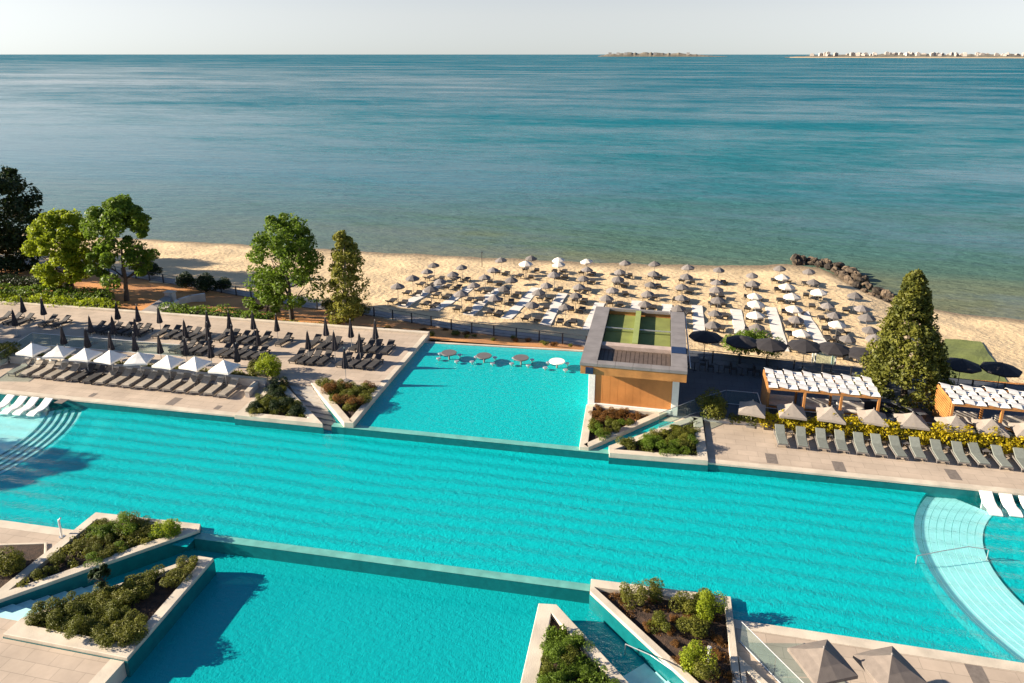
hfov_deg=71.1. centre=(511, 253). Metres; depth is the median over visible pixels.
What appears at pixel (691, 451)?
ground cover
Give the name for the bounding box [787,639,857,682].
square umbrella
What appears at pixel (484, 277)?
beach parasol
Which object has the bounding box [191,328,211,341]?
terrace lounger
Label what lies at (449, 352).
pool table
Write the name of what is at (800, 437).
sun lounger
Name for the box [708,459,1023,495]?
pool coping
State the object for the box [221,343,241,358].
terrace lounger
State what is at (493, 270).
beach parasol
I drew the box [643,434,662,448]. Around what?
shrub
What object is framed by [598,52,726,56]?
headland
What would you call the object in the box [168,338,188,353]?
terrace lounger
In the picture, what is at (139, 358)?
square umbrella
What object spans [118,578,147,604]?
shrub
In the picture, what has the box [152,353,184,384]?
square umbrella
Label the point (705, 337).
octagonal umbrella
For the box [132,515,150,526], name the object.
shrub
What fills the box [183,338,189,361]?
closed umbrella
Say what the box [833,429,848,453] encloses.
sun lounger
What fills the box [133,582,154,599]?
shrub
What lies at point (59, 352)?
square umbrella
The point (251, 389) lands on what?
garden wall
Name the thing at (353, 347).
terrace lounger
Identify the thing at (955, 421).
square umbrella
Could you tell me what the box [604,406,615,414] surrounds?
shrub
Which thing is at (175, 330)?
terrace lounger
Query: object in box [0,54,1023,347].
sea
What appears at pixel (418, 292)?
beach lounger
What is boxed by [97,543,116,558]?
shrub
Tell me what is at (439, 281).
beach parasol
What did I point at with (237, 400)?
pool deck
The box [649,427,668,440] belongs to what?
shrub
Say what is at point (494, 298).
beach parasol
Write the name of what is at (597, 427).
shrub
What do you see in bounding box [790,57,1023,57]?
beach
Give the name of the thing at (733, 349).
shrub
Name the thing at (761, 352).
shrub
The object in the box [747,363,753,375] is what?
bistro chair
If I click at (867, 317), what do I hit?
beach parasol
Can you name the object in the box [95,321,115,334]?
terrace lounger
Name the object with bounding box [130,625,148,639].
shrub
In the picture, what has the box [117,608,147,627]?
shrub
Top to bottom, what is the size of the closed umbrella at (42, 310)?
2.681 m
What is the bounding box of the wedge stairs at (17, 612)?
[0,583,98,620]
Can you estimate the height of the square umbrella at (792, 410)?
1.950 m
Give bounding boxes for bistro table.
[690,359,699,370]
[715,361,723,372]
[738,364,747,375]
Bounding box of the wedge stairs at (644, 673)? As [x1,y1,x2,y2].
[623,663,669,682]
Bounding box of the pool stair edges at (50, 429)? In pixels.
[0,410,76,473]
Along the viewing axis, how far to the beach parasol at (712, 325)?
64.50 m
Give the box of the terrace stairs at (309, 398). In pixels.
[288,384,335,430]
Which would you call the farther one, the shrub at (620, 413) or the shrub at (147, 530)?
the shrub at (620, 413)
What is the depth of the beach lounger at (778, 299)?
78.76 m
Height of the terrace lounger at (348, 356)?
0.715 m
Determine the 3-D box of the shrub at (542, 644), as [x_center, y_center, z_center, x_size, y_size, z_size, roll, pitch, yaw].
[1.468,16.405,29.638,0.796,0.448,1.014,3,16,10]
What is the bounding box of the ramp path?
[142,296,171,311]
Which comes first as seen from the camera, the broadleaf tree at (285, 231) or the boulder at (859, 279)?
the broadleaf tree at (285, 231)
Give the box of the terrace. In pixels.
[0,304,422,386]
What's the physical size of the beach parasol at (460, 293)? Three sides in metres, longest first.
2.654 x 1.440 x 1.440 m
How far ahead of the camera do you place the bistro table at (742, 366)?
54.36 m
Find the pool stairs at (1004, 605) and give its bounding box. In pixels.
[914,497,1023,662]
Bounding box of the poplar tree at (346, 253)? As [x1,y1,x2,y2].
[323,230,369,324]
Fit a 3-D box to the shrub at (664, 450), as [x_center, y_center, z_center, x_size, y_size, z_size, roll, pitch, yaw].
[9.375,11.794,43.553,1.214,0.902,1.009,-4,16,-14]
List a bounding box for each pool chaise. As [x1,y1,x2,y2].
[0,394,14,411]
[0,396,27,414]
[12,397,39,415]
[26,397,52,416]
[979,490,1002,516]
[999,493,1022,517]
[1018,495,1023,507]
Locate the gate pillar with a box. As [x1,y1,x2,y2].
[163,290,176,300]
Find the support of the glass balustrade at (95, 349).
on the terrace
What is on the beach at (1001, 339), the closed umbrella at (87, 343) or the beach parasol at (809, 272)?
the beach parasol at (809, 272)
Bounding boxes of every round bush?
[0,341,20,359]
[246,359,261,375]
[254,352,281,377]
[695,387,728,419]
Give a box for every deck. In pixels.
[0,361,266,411]
[0,528,62,550]
[0,618,109,682]
[704,421,1023,489]
[734,628,1023,682]
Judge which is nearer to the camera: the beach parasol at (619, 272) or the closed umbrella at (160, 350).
the closed umbrella at (160, 350)
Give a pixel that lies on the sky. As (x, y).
(547, 27)
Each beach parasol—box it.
[390,282,404,303]
[405,274,419,293]
[421,269,432,285]
[423,286,438,304]
[428,262,439,276]
[433,278,446,294]
[447,271,458,283]
[453,289,468,310]
[456,264,466,277]
[467,282,479,295]
[479,274,490,289]
[487,267,498,282]
[487,295,500,312]
[495,257,506,269]
[498,286,510,297]
[505,276,517,294]
[519,261,532,266]
[525,255,536,260]
[525,302,538,308]
[532,288,545,308]
[540,282,552,299]
[547,271,560,289]
[552,257,564,271]
[552,261,565,273]
[558,304,571,315]
[570,292,581,310]
[573,283,585,289]
[577,275,589,284]
[580,258,592,274]
[581,267,592,282]
[599,294,613,306]
[606,287,618,294]
[611,276,623,282]
[614,269,625,285]
[619,260,630,276]
[638,301,651,307]
[641,290,654,297]
[644,281,656,290]
[647,271,659,282]
[648,261,660,269]
[671,305,685,311]
[675,284,688,289]
[675,295,687,303]
[680,274,692,284]
[681,264,694,269]
[705,321,720,331]
[707,310,721,321]
[709,286,723,296]
[710,280,723,285]
[710,297,724,310]
[713,267,724,275]
[746,273,757,278]
[746,280,759,292]
[746,310,764,323]
[747,293,761,310]
[747,300,764,319]
[749,324,764,333]
[773,266,785,282]
[775,274,789,281]
[778,282,794,301]
[783,293,800,305]
[785,305,802,315]
[788,315,803,330]
[792,329,810,337]
[802,269,815,274]
[806,279,820,285]
[811,289,826,301]
[820,302,834,320]
[827,311,841,331]
[828,321,845,336]
[839,334,855,343]
[847,292,862,308]
[854,304,869,325]
[858,313,875,335]
[862,326,877,343]
[865,333,879,341]
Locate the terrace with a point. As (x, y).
(304, 374)
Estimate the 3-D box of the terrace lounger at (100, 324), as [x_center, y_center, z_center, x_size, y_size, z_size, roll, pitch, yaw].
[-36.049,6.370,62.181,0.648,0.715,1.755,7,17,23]
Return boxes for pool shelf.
[0,404,42,450]
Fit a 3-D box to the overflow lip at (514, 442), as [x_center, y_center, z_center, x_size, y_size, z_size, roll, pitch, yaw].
[-0.181,11.845,45.170,23.717,0.016,0.470,3,16,10]
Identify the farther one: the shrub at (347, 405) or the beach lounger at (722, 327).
the beach lounger at (722, 327)
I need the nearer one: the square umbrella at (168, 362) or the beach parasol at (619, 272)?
the square umbrella at (168, 362)
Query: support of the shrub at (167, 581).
in the planter at (164, 609)
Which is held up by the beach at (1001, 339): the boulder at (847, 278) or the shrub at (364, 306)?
the boulder at (847, 278)
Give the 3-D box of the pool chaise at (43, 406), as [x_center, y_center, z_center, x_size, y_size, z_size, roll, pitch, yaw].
[-33.001,11.010,50.204,0.660,1.213,1.750,3,16,12]
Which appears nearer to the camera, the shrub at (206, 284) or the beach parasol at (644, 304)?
the beach parasol at (644, 304)
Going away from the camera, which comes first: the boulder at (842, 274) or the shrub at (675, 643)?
the shrub at (675, 643)
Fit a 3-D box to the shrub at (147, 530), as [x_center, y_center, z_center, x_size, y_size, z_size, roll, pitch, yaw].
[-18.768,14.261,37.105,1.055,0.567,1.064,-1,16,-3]
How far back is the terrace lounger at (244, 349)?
57.36 m
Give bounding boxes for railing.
[14,256,586,343]
[687,348,1023,389]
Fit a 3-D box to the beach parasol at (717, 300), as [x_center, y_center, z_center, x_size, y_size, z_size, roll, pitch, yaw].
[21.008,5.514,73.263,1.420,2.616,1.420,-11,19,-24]
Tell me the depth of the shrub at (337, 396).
49.25 m
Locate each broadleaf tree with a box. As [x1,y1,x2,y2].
[0,165,46,275]
[20,208,105,289]
[78,194,159,300]
[241,274,286,313]
[243,212,325,320]
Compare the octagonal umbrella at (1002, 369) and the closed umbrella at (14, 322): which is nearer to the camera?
the octagonal umbrella at (1002, 369)
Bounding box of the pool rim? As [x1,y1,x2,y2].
[425,341,582,351]
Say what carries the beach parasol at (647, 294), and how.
on the beach at (1001, 339)
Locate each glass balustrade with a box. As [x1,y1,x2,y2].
[0,333,181,365]
[658,390,725,427]
[726,390,1011,430]
[739,622,803,682]
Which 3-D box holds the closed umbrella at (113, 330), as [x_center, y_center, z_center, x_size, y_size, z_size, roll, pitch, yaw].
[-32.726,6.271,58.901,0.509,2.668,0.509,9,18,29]
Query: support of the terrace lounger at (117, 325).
on the terrace
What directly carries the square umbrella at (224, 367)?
on the pool deck at (237, 400)
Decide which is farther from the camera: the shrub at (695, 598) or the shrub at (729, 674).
the shrub at (695, 598)
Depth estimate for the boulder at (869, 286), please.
86.35 m
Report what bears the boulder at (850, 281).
on the beach at (1001, 339)
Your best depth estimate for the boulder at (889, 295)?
82.26 m
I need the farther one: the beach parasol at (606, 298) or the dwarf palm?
the beach parasol at (606, 298)
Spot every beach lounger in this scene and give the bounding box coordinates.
[385,298,397,302]
[399,299,407,305]
[402,290,411,295]
[414,290,422,295]
[415,281,425,286]
[419,301,430,307]
[422,275,433,280]
[427,302,440,307]
[431,292,441,298]
[441,284,452,289]
[442,293,451,299]
[450,276,460,281]
[453,305,461,311]
[461,277,470,282]
[464,297,473,300]
[464,306,471,312]
[473,287,484,293]
[476,296,484,302]
[484,288,493,293]
[485,309,493,315]
[492,310,503,316]
[508,298,513,304]
[513,291,520,295]
[521,315,530,320]
[533,315,541,322]
[536,295,545,300]
[543,304,549,310]
[545,295,555,300]
[556,318,563,325]
[568,318,576,325]
[576,306,585,312]
[580,298,587,303]
[684,309,693,315]
[709,293,718,298]
[717,324,724,332]
[721,312,728,318]
[744,305,750,311]
[776,297,784,303]
[781,308,787,315]
[782,320,794,327]
[785,330,794,338]
[809,303,815,308]
[817,315,827,322]
[821,325,829,333]
[823,335,836,341]
[835,328,849,334]
[842,307,849,313]
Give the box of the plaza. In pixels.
[665,350,1023,442]
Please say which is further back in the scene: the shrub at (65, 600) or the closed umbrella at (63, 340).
the closed umbrella at (63, 340)
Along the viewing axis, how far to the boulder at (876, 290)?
84.67 m
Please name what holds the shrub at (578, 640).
in the planter at (551, 615)
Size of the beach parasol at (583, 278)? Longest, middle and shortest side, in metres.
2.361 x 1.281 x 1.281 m
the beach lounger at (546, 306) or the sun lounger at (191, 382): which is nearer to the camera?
the sun lounger at (191, 382)
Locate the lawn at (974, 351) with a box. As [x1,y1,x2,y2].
[943,339,1006,381]
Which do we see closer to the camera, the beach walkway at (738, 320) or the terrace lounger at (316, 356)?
the terrace lounger at (316, 356)
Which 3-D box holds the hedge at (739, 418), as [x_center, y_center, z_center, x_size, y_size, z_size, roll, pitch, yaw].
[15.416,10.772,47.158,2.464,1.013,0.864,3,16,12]
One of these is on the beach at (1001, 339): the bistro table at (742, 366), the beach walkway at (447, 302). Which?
the beach walkway at (447, 302)
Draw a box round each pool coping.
[0,389,236,416]
[0,520,72,535]
[89,659,126,682]
[378,334,427,390]
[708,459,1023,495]
[733,619,1023,672]
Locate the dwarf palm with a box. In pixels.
[87,563,111,589]
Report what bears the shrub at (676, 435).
in the planter at (620, 454)
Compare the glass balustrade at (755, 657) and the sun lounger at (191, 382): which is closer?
the glass balustrade at (755, 657)
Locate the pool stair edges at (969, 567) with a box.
[921,498,1023,659]
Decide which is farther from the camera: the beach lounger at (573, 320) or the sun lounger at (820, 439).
the beach lounger at (573, 320)
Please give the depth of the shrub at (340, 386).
51.38 m
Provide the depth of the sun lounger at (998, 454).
42.73 m
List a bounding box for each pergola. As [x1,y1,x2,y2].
[760,367,880,416]
[932,382,1023,438]
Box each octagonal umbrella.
[689,330,721,360]
[726,335,756,365]
[756,338,787,368]
[787,339,819,370]
[819,342,849,373]
[848,347,874,377]
[947,357,981,385]
[980,362,1022,395]
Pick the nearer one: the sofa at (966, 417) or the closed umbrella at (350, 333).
the sofa at (966, 417)
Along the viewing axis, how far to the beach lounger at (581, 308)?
74.29 m
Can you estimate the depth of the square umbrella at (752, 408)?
46.26 m
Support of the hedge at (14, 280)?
on the planted slope
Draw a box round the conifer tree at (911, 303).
[852,268,956,413]
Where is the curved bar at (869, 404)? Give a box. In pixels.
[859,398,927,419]
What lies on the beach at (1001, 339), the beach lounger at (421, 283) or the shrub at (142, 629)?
the beach lounger at (421, 283)
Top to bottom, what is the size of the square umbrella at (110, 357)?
2.400 m
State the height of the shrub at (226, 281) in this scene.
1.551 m
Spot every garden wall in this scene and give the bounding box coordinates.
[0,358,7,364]
[8,354,266,386]
[244,381,258,397]
[704,416,761,426]
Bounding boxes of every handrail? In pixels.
[624,644,687,682]
[915,546,988,562]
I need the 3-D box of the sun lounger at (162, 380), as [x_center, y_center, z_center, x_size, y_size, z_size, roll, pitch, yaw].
[-25.720,9.275,52.610,0.720,0.861,1.950,3,16,10]
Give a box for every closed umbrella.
[11,310,20,337]
[20,296,28,322]
[40,297,49,326]
[60,325,70,356]
[84,327,91,348]
[88,315,97,344]
[108,331,114,350]
[110,315,120,346]
[115,302,120,330]
[132,331,138,351]
[133,319,141,347]
[135,305,140,329]
[157,306,162,328]
[157,335,163,358]
[182,319,188,342]
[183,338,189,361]
[205,311,212,337]
[205,321,213,352]
[207,337,214,368]
[227,312,232,340]
[229,326,235,353]
[234,342,242,372]
[250,312,255,341]
[255,326,261,357]
[274,313,279,342]
[305,331,311,352]
[323,318,328,348]
[331,330,338,363]
[342,349,350,382]
[348,320,353,348]
[357,334,362,358]
[372,319,379,351]
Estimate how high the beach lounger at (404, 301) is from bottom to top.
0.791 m
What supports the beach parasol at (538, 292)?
on the beach at (1001, 339)
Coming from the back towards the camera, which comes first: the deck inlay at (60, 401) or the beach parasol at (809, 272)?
the beach parasol at (809, 272)
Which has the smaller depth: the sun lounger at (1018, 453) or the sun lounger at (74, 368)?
the sun lounger at (1018, 453)
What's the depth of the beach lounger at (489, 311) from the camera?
72.39 m
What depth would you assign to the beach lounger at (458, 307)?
73.06 m
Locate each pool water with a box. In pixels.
[0,399,1023,661]
[106,548,654,682]
[357,343,673,449]
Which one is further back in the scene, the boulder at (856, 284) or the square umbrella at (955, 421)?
the boulder at (856, 284)
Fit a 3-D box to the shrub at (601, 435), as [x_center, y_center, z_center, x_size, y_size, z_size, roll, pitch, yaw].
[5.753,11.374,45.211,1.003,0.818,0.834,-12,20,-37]
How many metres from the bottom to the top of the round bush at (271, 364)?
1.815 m
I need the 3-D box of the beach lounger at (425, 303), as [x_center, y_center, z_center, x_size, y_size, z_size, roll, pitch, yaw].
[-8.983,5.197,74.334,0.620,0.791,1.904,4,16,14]
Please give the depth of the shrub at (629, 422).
46.98 m
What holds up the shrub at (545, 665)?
in the planter at (551, 615)
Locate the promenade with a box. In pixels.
[25,261,585,346]
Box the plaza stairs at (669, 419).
[661,417,684,421]
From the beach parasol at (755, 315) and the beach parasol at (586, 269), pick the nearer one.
the beach parasol at (755, 315)
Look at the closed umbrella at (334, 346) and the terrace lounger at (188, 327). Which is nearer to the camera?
the closed umbrella at (334, 346)
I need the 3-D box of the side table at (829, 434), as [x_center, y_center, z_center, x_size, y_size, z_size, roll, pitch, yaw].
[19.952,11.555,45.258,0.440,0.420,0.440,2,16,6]
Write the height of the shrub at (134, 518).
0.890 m
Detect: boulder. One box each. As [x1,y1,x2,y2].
[791,253,799,260]
[792,259,801,264]
[800,255,806,260]
[814,260,825,267]
[824,263,832,269]
[830,266,840,272]
[832,262,841,267]
[838,270,847,279]
[844,275,852,282]
[845,268,855,275]
[847,279,856,285]
[851,271,861,278]
[852,281,861,288]
[856,277,864,281]
[861,275,868,280]
[865,283,872,289]
[872,286,880,294]
[880,289,891,297]
[886,293,894,298]
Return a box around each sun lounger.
[6,357,32,376]
[19,358,46,377]
[32,359,57,378]
[44,361,70,380]
[56,362,82,381]
[70,363,97,382]
[82,365,107,384]
[95,366,121,385]
[108,367,133,386]
[121,368,147,388]
[134,369,158,389]
[148,370,174,390]
[162,372,185,392]
[176,373,200,394]
[189,374,212,395]
[203,376,227,396]
[217,377,241,398]
[773,424,788,447]
[794,426,808,449]
[814,428,829,451]
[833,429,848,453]
[851,432,868,456]
[868,433,887,457]
[886,435,907,460]
[907,436,926,461]
[927,439,949,464]
[949,441,970,466]
[965,442,990,467]
[988,445,1013,470]
[1010,447,1023,471]
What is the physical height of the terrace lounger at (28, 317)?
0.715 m
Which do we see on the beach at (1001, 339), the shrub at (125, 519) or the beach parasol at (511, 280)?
the beach parasol at (511, 280)
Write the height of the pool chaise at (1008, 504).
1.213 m
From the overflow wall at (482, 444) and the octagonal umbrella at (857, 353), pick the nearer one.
the overflow wall at (482, 444)
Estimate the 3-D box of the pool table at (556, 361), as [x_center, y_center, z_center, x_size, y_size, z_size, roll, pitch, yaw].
[3.494,8.848,55.816,1.240,1.150,1.240,3,16,12]
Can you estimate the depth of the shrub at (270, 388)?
51.03 m
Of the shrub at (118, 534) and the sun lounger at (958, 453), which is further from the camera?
the sun lounger at (958, 453)
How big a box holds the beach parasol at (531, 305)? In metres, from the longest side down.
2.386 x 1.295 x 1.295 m
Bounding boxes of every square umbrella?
[15,341,50,371]
[42,344,75,374]
[68,346,102,376]
[93,348,127,379]
[123,351,154,381]
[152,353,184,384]
[179,355,211,386]
[208,358,240,389]
[738,399,765,428]
[777,401,806,420]
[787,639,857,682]
[816,405,845,424]
[853,646,926,682]
[857,408,888,426]
[893,411,929,430]
[934,414,973,433]
[971,417,1009,437]
[1008,423,1023,437]
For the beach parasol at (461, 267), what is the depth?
85.49 m
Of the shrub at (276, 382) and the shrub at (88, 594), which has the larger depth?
the shrub at (276, 382)
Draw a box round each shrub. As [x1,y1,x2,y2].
[0,545,25,576]
[23,600,49,626]
[29,565,49,580]
[31,596,60,611]
[36,609,65,632]
[46,552,66,564]
[51,600,80,616]
[53,606,81,631]
[59,590,75,608]
[62,614,90,639]
[71,538,88,552]
[71,601,93,617]
[73,591,98,610]
[81,617,111,636]
[82,551,102,567]
[82,608,106,633]
[83,543,102,556]
[85,523,99,539]
[85,535,103,546]
[87,599,113,619]
[87,626,107,643]
[92,520,119,540]
[92,581,120,601]
[93,629,116,649]
[94,589,123,609]
[96,620,131,639]
[97,533,113,545]
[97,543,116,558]
[99,517,108,527]
[103,592,128,616]
[105,605,129,625]
[108,521,123,533]
[111,510,137,536]
[112,523,130,538]
[112,540,128,552]
[113,620,148,647]
[116,510,140,524]
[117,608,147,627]
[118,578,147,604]
[121,572,143,591]
[125,530,141,541]
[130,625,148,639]
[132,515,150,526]
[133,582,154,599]
[136,574,155,589]
[139,522,157,536]
[141,564,164,584]
[147,261,162,274]
[147,524,165,539]
[151,518,181,537]
[157,529,177,538]
[159,568,182,587]
[173,563,195,581]
[175,271,195,287]
[175,555,198,571]
[193,272,219,291]
[215,277,231,289]
[245,400,261,411]
[249,407,263,415]
[255,393,263,402]
[260,397,278,413]
[263,384,275,395]
[269,376,288,390]
[269,397,290,411]
[270,387,283,398]
[277,381,287,392]
[278,401,292,412]
[287,404,305,415]
[288,400,302,406]
[315,377,328,386]
[320,380,337,393]
[321,297,334,311]
[321,379,335,386]
[328,393,342,403]
[332,393,350,406]
[336,379,348,389]
[341,381,352,389]
[343,400,356,409]
[345,396,364,408]
[346,381,355,387]
[348,389,356,396]
[351,382,368,392]
[355,302,371,315]
[357,393,371,403]
[363,380,376,388]
[366,386,376,393]
[536,672,550,682]
[539,639,554,660]
[539,655,558,677]
[542,641,566,670]
[545,663,570,682]
[554,636,575,649]
[560,644,584,667]
[564,660,584,680]
[567,629,594,651]
[576,660,595,679]
[587,418,602,429]
[588,410,598,416]
[588,422,602,432]
[594,428,610,440]
[595,410,606,416]
[597,415,605,422]
[598,427,611,433]
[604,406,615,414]
[604,416,615,422]
[604,419,620,432]
[609,678,620,682]
[613,408,626,416]
[613,418,626,425]
[615,436,636,450]
[619,580,647,609]
[624,418,635,425]
[635,411,641,419]
[637,434,658,449]
[640,576,664,603]
[642,621,650,633]
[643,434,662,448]
[645,610,670,634]
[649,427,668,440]
[655,440,675,455]
[663,433,674,446]
[665,428,685,440]
[666,624,675,635]
[668,438,689,455]
[668,590,695,615]
[669,614,678,622]
[670,424,682,431]
[670,639,679,647]
[670,655,681,665]
[675,433,694,450]
[675,615,709,638]
[676,427,688,436]
[679,638,717,674]
[684,433,699,447]
[685,427,700,434]
[685,587,717,610]
[692,648,720,681]
[694,589,728,624]
[711,649,722,659]
[712,635,724,645]
[721,331,744,354]
[725,670,739,682]
[736,328,762,354]
[748,330,774,356]
[764,336,785,357]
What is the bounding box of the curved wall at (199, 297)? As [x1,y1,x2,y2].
[165,293,205,308]
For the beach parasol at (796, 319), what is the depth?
66.57 m
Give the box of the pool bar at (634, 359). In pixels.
[580,306,690,415]
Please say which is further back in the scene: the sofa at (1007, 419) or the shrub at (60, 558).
the sofa at (1007, 419)
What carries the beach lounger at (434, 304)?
on the beach at (1001, 339)
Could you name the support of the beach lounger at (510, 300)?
on the beach at (1001, 339)
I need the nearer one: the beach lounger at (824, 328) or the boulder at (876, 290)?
the beach lounger at (824, 328)
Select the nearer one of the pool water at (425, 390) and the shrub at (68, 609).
the shrub at (68, 609)
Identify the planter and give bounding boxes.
[0,512,201,607]
[0,542,46,587]
[3,556,215,676]
[234,378,323,433]
[311,383,382,434]
[521,603,627,682]
[579,405,666,450]
[589,579,740,682]
[608,417,707,471]
[738,657,767,682]
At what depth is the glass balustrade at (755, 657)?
28.79 m
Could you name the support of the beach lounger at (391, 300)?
on the beach at (1001, 339)
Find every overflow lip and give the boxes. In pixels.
[194,533,590,590]
[331,423,608,453]
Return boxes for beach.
[0,233,1023,382]
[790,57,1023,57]
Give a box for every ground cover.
[16,520,163,587]
[36,576,154,640]
[245,388,307,417]
[323,386,376,411]
[535,623,609,682]
[592,408,648,426]
[609,591,728,682]
[636,420,697,455]
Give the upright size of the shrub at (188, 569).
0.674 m
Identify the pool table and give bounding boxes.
[441,349,456,359]
[476,352,491,362]
[513,354,528,364]
[549,358,564,367]
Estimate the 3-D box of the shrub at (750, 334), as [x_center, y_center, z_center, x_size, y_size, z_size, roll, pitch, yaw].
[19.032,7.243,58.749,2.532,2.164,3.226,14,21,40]
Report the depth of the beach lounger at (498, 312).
72.05 m
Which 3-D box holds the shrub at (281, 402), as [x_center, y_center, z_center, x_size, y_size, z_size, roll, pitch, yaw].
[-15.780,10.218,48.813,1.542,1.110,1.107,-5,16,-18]
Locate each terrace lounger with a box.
[0,311,11,320]
[1,312,23,325]
[18,313,35,326]
[37,314,59,327]
[50,315,72,328]
[86,320,106,332]
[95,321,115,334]
[103,321,124,334]
[116,321,132,335]
[123,322,143,336]
[139,323,153,337]
[151,324,171,338]
[163,324,182,338]
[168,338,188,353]
[173,325,193,339]
[175,339,196,354]
[182,326,201,341]
[189,339,205,355]
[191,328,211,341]
[194,340,214,355]
[213,328,229,342]
[214,342,232,357]
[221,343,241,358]
[223,328,241,342]
[230,343,250,358]
[233,330,250,343]
[240,344,259,359]
[241,330,260,344]
[250,344,270,359]
[253,330,272,343]
[274,332,293,346]
[288,347,305,363]
[296,349,314,364]
[305,349,323,365]
[310,334,322,348]
[315,350,333,366]
[316,335,331,350]
[326,336,343,351]
[335,351,354,367]
[348,337,365,352]
[348,352,364,368]
[355,353,373,369]
[363,338,374,353]
[366,354,383,370]
[368,339,383,354]
[380,339,395,355]
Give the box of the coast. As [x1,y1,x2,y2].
[785,53,1023,57]
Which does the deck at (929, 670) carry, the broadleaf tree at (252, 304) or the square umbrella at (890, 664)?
the square umbrella at (890, 664)
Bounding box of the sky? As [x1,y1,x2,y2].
[0,0,1023,54]
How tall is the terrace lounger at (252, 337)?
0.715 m
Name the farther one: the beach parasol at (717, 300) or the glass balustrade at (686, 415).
the beach parasol at (717, 300)
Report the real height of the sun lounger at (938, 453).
0.715 m
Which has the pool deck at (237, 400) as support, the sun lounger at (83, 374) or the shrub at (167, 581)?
the sun lounger at (83, 374)
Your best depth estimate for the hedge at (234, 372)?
54.24 m
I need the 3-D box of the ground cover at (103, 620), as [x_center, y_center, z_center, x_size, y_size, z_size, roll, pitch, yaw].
[-18.013,15.991,31.297,4.852,0.660,3.856,-10,18,-31]
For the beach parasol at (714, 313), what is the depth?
68.24 m
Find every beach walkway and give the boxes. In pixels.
[397,285,443,307]
[429,287,471,310]
[463,288,498,315]
[501,287,540,318]
[539,293,567,325]
[582,302,604,329]
[630,300,641,308]
[662,304,671,310]
[692,305,704,330]
[730,309,744,333]
[765,307,788,351]
[798,311,825,343]
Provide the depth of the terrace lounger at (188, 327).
60.83 m
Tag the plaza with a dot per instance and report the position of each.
(701, 380)
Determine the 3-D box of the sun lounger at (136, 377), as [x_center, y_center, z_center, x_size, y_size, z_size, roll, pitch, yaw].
[-27.881,9.185,52.932,0.720,0.861,1.950,3,16,12]
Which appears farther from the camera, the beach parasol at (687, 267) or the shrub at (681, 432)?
the beach parasol at (687, 267)
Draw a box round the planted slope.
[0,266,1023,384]
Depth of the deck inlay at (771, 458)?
43.24 m
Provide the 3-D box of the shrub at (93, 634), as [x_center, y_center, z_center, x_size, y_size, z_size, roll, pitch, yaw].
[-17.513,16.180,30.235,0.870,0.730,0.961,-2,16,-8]
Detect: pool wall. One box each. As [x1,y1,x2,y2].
[0,394,234,422]
[708,464,1019,507]
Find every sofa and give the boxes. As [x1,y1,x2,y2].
[766,394,793,408]
[800,397,828,412]
[835,400,864,416]
[949,411,977,427]
[994,414,1023,431]
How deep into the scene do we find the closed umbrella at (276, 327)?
59.44 m
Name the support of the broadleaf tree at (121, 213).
on the planted slope
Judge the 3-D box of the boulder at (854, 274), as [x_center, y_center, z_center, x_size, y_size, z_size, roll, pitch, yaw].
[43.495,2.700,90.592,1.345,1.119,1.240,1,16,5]
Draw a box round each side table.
[785,428,792,437]
[826,432,832,441]
[863,436,870,445]
[900,440,908,449]
[941,444,949,453]
[980,448,990,457]
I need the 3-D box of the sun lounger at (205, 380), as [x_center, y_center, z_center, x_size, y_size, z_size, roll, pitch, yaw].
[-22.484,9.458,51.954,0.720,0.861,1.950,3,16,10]
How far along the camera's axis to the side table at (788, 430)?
45.63 m
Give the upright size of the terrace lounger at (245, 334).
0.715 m
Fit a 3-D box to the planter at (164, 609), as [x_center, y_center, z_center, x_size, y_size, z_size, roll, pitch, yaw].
[-18.074,16.410,33.063,6.126,1.820,6.167,3,16,12]
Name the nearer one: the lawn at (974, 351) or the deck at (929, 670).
the deck at (929, 670)
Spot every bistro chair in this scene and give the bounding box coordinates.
[730,362,736,374]
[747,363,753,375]
[754,365,760,377]
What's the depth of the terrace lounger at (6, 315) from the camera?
64.73 m
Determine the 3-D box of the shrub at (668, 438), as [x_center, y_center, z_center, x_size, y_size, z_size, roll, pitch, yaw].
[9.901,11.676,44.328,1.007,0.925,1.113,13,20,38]
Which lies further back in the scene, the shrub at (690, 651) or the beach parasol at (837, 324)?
the beach parasol at (837, 324)
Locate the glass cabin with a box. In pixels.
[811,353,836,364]
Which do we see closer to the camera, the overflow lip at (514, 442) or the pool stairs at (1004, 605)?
the pool stairs at (1004, 605)
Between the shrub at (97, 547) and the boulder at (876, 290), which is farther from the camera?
the boulder at (876, 290)
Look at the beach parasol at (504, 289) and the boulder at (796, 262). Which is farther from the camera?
the boulder at (796, 262)
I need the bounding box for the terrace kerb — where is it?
[0,301,429,340]
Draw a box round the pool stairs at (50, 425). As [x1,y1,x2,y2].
[0,409,80,473]
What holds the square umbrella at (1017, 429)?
on the plaza
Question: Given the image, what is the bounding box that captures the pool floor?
[914,503,1023,604]
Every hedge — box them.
[0,273,69,289]
[0,283,115,302]
[0,292,120,308]
[36,353,258,376]
[156,301,274,319]
[728,412,763,425]
[758,409,1023,454]
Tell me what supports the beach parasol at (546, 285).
on the beach at (1001, 339)
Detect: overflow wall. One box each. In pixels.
[194,534,589,603]
[331,427,608,460]
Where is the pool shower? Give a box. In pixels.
[58,517,64,538]
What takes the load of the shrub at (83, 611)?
in the planter at (164, 609)
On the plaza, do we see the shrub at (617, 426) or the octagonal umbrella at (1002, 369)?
the octagonal umbrella at (1002, 369)
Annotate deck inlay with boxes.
[54,399,68,403]
[165,397,182,404]
[765,453,777,463]
[831,461,846,471]
[944,469,961,479]
[964,664,989,682]
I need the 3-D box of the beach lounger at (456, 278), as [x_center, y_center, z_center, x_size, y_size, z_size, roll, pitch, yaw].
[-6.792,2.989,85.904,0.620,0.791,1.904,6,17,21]

